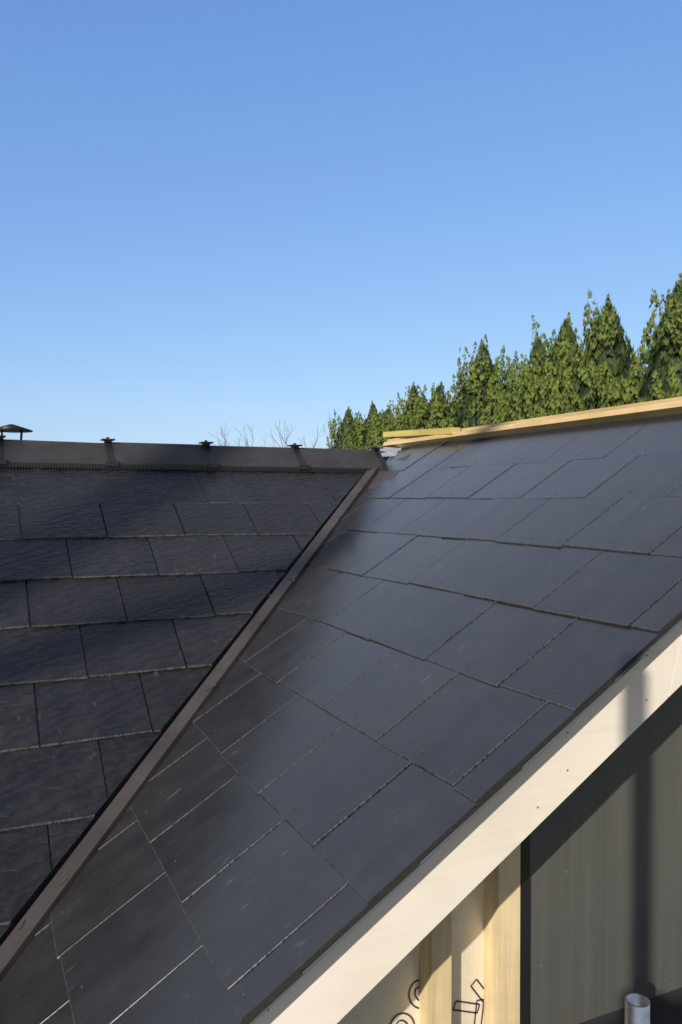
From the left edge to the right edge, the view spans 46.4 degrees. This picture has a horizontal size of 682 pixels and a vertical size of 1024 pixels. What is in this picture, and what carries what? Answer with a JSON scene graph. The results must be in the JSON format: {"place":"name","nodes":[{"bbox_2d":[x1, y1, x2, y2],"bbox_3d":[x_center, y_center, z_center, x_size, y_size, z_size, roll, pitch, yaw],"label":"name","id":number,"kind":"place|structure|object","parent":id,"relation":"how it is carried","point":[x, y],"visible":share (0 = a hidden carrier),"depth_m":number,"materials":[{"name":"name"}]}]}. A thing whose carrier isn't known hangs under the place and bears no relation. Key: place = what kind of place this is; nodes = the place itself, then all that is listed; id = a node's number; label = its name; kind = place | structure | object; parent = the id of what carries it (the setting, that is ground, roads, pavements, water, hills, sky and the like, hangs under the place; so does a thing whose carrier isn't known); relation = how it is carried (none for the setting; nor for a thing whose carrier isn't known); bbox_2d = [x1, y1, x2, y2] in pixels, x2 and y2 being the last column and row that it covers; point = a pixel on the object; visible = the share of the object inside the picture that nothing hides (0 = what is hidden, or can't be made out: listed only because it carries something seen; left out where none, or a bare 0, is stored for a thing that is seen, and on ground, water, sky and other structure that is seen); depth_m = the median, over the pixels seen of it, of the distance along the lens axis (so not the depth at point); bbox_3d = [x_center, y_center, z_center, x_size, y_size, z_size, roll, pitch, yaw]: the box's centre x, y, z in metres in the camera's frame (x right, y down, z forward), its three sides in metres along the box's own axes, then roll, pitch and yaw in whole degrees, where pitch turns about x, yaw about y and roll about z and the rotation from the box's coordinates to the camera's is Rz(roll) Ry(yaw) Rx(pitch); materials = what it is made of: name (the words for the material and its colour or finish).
{"place":"outdoors","nodes":[
{"label":"outdoors","id":0,"kind":"place"},
{"bbox_2d":[0,0,681,448],"label":"sky","id":1,"kind":"structure","parent":0,"point":[229,215],"materials":[{"name":"blue"}]},
{"bbox_2d":[419,844,519,1023],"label":"gable studs","id":2,"kind":"object","parent":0,"point":[501,996],"visible":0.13,"depth_m":1.74,"materials":[{"name":"beige wood"}]},
{"bbox_2d":[337,879,483,1023],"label":"plywood sheathing","id":3,"kind":"object","parent":2,"relation":"attached to","point":[385,1000],"depth_m":1.75,"materials":[{"name":"beige wood"}]},
{"bbox_2d":[390,979,483,1023],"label":"printed lettering","id":4,"kind":"object","parent":3,"relation":"attached to","point":[476,1004],"visible":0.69,"depth_m":1.76,"materials":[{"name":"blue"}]},
{"bbox_2d":[382,396,681,447],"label":"timber gable ridge","id":5,"kind":"object","parent":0,"point":[655,408],"visible":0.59,"depth_m":3.09,"materials":[{"name":"beige wood"}]},
{"label":"ground","id":6,"kind":"structure","parent":0,"visible":0},
{"bbox_2d":[208,412,337,447],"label":"distant trees","id":7,"kind":"object","parent":6,"relation":"on","point":[225,441],"visible":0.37,"depth_m":110.66,"materials":[{"name":"brown plant"}]},
{"bbox_2d":[326,407,364,448],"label":"leylandii","id":8,"kind":"object","parent":6,"relation":"on","point":[338,437],"visible":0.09,"depth_m":39.90,"materials":[{"name":"green plant"}]},
{"bbox_2d":[339,426,362,448],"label":"leylandii","id":9,"kind":"object","parent":6,"relation":"on","point":[352,440],"depth_m":37.61,"materials":[{"name":"green plant"}]},
{"bbox_2d":[344,400,390,449],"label":"leylandii","id":10,"kind":"object","parent":6,"relation":"on","point":[362,431],"visible":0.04,"depth_m":35.46,"materials":[{"name":"green plant"}]},
{"bbox_2d":[347,403,396,449],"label":"leylandii","id":11,"kind":"object","parent":6,"relation":"on","point":[380,429],"visible":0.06,"depth_m":33.87,"materials":[{"name":"green plant"}]},
{"bbox_2d":[370,407,404,446],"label":"leylandii","id":12,"kind":"object","parent":6,"relation":"on","point":[378,442],"visible":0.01,"depth_m":32.12,"materials":[{"name":"green plant"}]},
{"bbox_2d":[374,396,426,445],"bbox_3d":[3.175,0.699,29.851,5.778,10.306,5.730,0,1,-26],"label":"leylandii","id":13,"kind":"object","parent":6,"relation":"on","point":[403,426],"visible":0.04,"depth_m":29.65,"materials":[{"name":"green plant"}]},
{"bbox_2d":[383,382,427,439],"bbox_3d":[2.906,0.316,31.722,5.366,11.016,5.411,0,1,-1],"label":"leylandii","id":14,"kind":"object","parent":6,"relation":"on","point":[408,404],"visible":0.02,"depth_m":31.18,"materials":[{"name":"green plant"}]},
{"bbox_2d":[403,382,457,430],"bbox_3d":[3.444,0.774,26.280,5.859,10.263,5.974,0,1,-5],"label":"leylandii","id":15,"kind":"object","parent":6,"relation":"on","point":[422,416],"visible":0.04,"depth_m":26.01,"materials":[{"name":"green plant"}]},
{"bbox_2d":[420,391,459,425],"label":"leylandii","id":16,"kind":"object","parent":6,"relation":"on","point":[457,408],"depth_m":27.69,"materials":[{"name":"green plant"}]},
{"bbox_2d":[427,334,514,428],"bbox_3d":[4.391,0.243,25.005,5.428,11.362,5.324,-1,1,-41],"label":"leylandii","id":17,"kind":"object","parent":6,"relation":"on","point":[471,395],"visible":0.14,"depth_m":24.31,"materials":[{"name":"green plant"}]},
{"bbox_2d":[466,374,517,427],"bbox_3d":[4.878,0.952,23.358,5.559,9.995,5.711,0,1,-10],"label":"leylandii","id":18,"kind":"object","parent":6,"relation":"on","point":[492,402],"visible":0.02,"depth_m":22.91,"materials":[{"name":"green plant"}]},
{"bbox_2d":[478,332,553,425],"bbox_3d":[5.143,0.571,21.587,5.344,10.811,5.217,-1,1,-39],"label":"leylandii","id":19,"kind":"object","parent":6,"relation":"on","point":[513,393],"visible":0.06,"depth_m":20.88,"materials":[{"name":"green plant"}]},
{"bbox_2d":[512,313,588,420],"bbox_3d":[5.622,0.566,19.175,5.321,10.892,5.195,-1,1,-42],"label":"leylandii","id":20,"kind":"object","parent":6,"relation":"on","point":[546,365],"visible":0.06,"depth_m":19.20,"materials":[{"name":"green plant"}]},
{"bbox_2d":[540,290,657,416],"bbox_3d":[5.804,0.579,17.654,5.551,10.912,5.567,0,1,14],"label":"leylandii","id":21,"kind":"object","parent":6,"relation":"on","point":[610,346],"visible":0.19,"depth_m":17.22,"materials":[{"name":"green plant"}]},
{"bbox_2d":[588,273,681,407],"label":"leylandii","id":22,"kind":"object","parent":6,"relation":"on","point":[665,351],"visible":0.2,"depth_m":15.68,"materials":[{"name":"green plant"}]},
{"bbox_2d":[625,993,649,1023],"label":"scaffold tubes","id":23,"kind":"object","parent":6,"relation":"on","point":[637,1008],"visible":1,"depth_m":1.58},
{"bbox_2d":[629,362,681,403],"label":"leylandii","id":24,"kind":"object","parent":6,"relation":"on","point":[632,390],"visible":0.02,"depth_m":15.44,"materials":[{"name":"green plant"}]},
{"bbox_2d":[667,363,681,397],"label":"leylandii","id":25,"kind":"object","parent":6,"relation":"on","point":[672,376],"visible":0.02,"depth_m":14.27,"materials":[{"name":"green plant"}]},
{"bbox_3d":[-2.854,3.069,2.786,14.617,6.380,6.400,0,1,-25],"label":"house","id":26,"kind":"object","parent":6,"relation":"on","visible":0},
{"bbox_2d":[0,418,681,1023],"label":"gable roof slates","id":27,"kind":"object","parent":26,"relation":"on","point":[496,566],"visible":0.99,"depth_m":1.76,"materials":[{"name":"grey stone"}]},
{"bbox_2d":[61,450,645,987],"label":"copper rivets","id":28,"kind":"object","parent":27,"relation":"on","point":[355,714],"visible":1,"depth_m":1.89,"materials":[{"name":"brown metal"}]},
{"bbox_2d":[383,427,459,437],"bbox_3d":[0.400,-0.410,4.127,0.047,0.072,0.800,0,1,-21],"label":"wooden board","id":29,"kind":"object","parent":27,"relation":"on","point":[425,432],"visible":0.93,"depth_m":4.04,"materials":[{"name":"beige wood"}]},
{"bbox_2d":[253,622,681,1023],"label":"barge board","id":30,"kind":"object","parent":27,"relation":"attached to","point":[337,983],"visible":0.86,"depth_m":1.43,"materials":[{"name":"white wood"}]},
{"bbox_2d":[520,834,529,1023],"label":"panel frame","id":31,"kind":"object","parent":27,"relation":"attached to","point":[524,924],"depth_m":1.77,"materials":[{"name":"black plastic"}]},
{"bbox_2d":[529,685,681,1023],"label":"cladding panel","id":32,"kind":"structure","parent":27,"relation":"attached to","point":[606,886],"depth_m":1.89,"materials":[{"name":"grey wood"}]},
{"bbox_2d":[368,414,681,1023],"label":"roof underlay","id":33,"kind":"object","parent":26,"relation":"on","point":[665,1008],"depth_m":1.94,"materials":[{"name":"black"}]},
{"bbox_2d":[0,424,32,439],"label":"flue cowl","id":34,"kind":"object","parent":33,"relation":"on","point":[10,428],"visible":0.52,"depth_m":5.98,"materials":[{"name":"grey metal"}]},
{"bbox_2d":[0,466,364,945],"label":"roof slates","id":35,"kind":"object","parent":33,"relation":"on","point":[132,601],"visible":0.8,"depth_m":2.68,"materials":[{"name":"grey stone"}]},
{"bbox_2d":[0,435,385,472],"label":"ridge unions and vent","id":36,"kind":"object","parent":33,"relation":"on","point":[111,463],"visible":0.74,"depth_m":3.62,"materials":[{"name":"black plastic"}]},
{"bbox_2d":[1,439,382,470],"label":"ridge tiles","id":37,"kind":"object","parent":36,"relation":"on","point":[60,452],"visible":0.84,"depth_m":3.63,"materials":[{"name":"grey stone"}]},
{"bbox_2d":[0,453,410,981],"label":"valley trough","id":38,"kind":"object","parent":33,"relation":"on","point":[14,944],"visible":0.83,"depth_m":2.19,"materials":[{"name":"grey metal"}]},
{"bbox_2d":[17,483,367,929],"bbox_3d":[-0.710,0.937,1.650,0.098,2.132,4.785,0,1,20],"label":"valley debris","id":39,"kind":"object","parent":38,"relation":"on","point":[20,924],"visible":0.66,"depth_m":1.89,"materials":[{"name":"brown"}]},
{"bbox_2d":[370,447,400,456],"bbox_3d":[0.251,-0.315,4.172,0.224,0.065,0.161,0,1,2],"label":"membrane flap","id":40,"kind":"object","parent":33,"relation":"on","point":[388,451],"visible":0.5,"depth_m":4.17,"materials":[{"name":"white plastic"}]},
{"bbox_2d":[248,618,681,1023],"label":"verge undercloak","id":41,"kind":"object","parent":33,"relation":"on","point":[323,954],"visible":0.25,"depth_m":1.34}
]}

